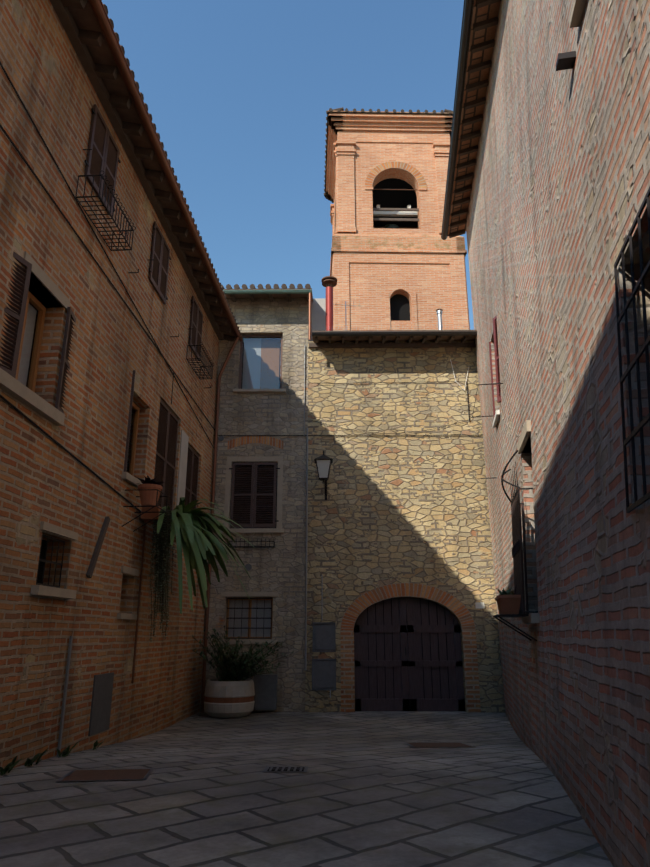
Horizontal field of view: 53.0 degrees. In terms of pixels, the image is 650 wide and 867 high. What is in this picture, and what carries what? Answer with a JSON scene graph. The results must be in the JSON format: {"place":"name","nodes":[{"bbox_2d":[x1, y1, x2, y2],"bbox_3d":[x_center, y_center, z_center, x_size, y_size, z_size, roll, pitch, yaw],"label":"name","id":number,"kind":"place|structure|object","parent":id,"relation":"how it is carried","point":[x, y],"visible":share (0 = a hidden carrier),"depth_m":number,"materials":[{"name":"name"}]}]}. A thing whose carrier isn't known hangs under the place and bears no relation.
{"place":"outdoors","nodes":[
{"label":"outdoors","id":0,"kind":"place"},
{"bbox_2d":[0,585,518,774],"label":"plants","id":1,"kind":"object","parent":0,"point":[28,762],"depth_m":6.91,"materials":[{"name":"green plant"}]},
{"bbox_2d":[102,0,473,329],"label":"sky","id":2,"kind":"structure","parent":0,"point":[238,94],"materials":[{"name":"blue"}]},
{"bbox_2d":[0,711,612,866],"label":"ground","id":3,"kind":"structure","parent":0,"point":[369,789],"depth_m":5.19,"materials":[{"name":"grey stone"}]},
{"bbox_2d":[0,0,242,768],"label":"building","id":4,"kind":"structure","parent":3,"relation":"on","point":[117,321],"depth_m":8.59,"materials":[{"name":"brick"}]},
{"bbox_2d":[122,475,254,642],"bbox_3d":[-2.106,2.279,11.182,1.802,2.474,3.540,0,-17,1],"label":"hanging plant","id":5,"kind":"object","parent":4,"relation":"on","point":[188,530],"visible":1,"depth_m":10.39,"materials":[{"name":"plant"}]},
{"bbox_2d":[192,625,293,717],"bbox_3d":[-1.702,4.913,13.533,2.111,1.794,1.532,0,-17,1],"label":"planter with shrub","id":6,"kind":"object","parent":3,"relation":"on","point":[231,692],"visible":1,"depth_m":13.34,"materials":[{"name":"white ceramic"}]},
{"bbox_2d":[56,742,474,781],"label":"manhole covers and drain","id":7,"kind":"object","parent":3,"relation":"on","point":[115,774],"visible":1,"depth_m":6.35,"materials":[{"name":"orange metal"}]},
{"bbox_2d":[200,284,482,711],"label":"house","id":8,"kind":"structure","parent":3,"relation":"on","point":[261,491],"depth_m":15.53,"materials":[{"name":"stone"},{"name":"tile"},{"name":"wood"}]},
{"bbox_2d":[324,107,469,330],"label":"bell tower","id":9,"kind":"structure","parent":3,"relation":"on","point":[397,261],"depth_m":23.39,"materials":[{"name":"brick"}]},
{"bbox_2d":[305,276,504,712],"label":"stone building","id":10,"kind":"structure","parent":3,"relation":"on","point":[401,605],"depth_m":15.13,"materials":[{"name":"beige stone"}]},
{"bbox_2d":[314,451,332,499],"bbox_3d":[-0.031,0.956,15.142,0.420,1.055,0.755,0,-17,1],"label":"street lantern","id":11,"kind":"object","parent":10,"relation":"attached to","point":[323,462],"visible":1,"depth_m":14.89,"materials":[{"name":"metal"}]},
{"bbox_2d":[441,0,649,866],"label":"building","id":12,"kind":"structure","parent":3,"relation":"on","point":[547,203],"depth_m":5.44,"materials":[{"name":"brick"}]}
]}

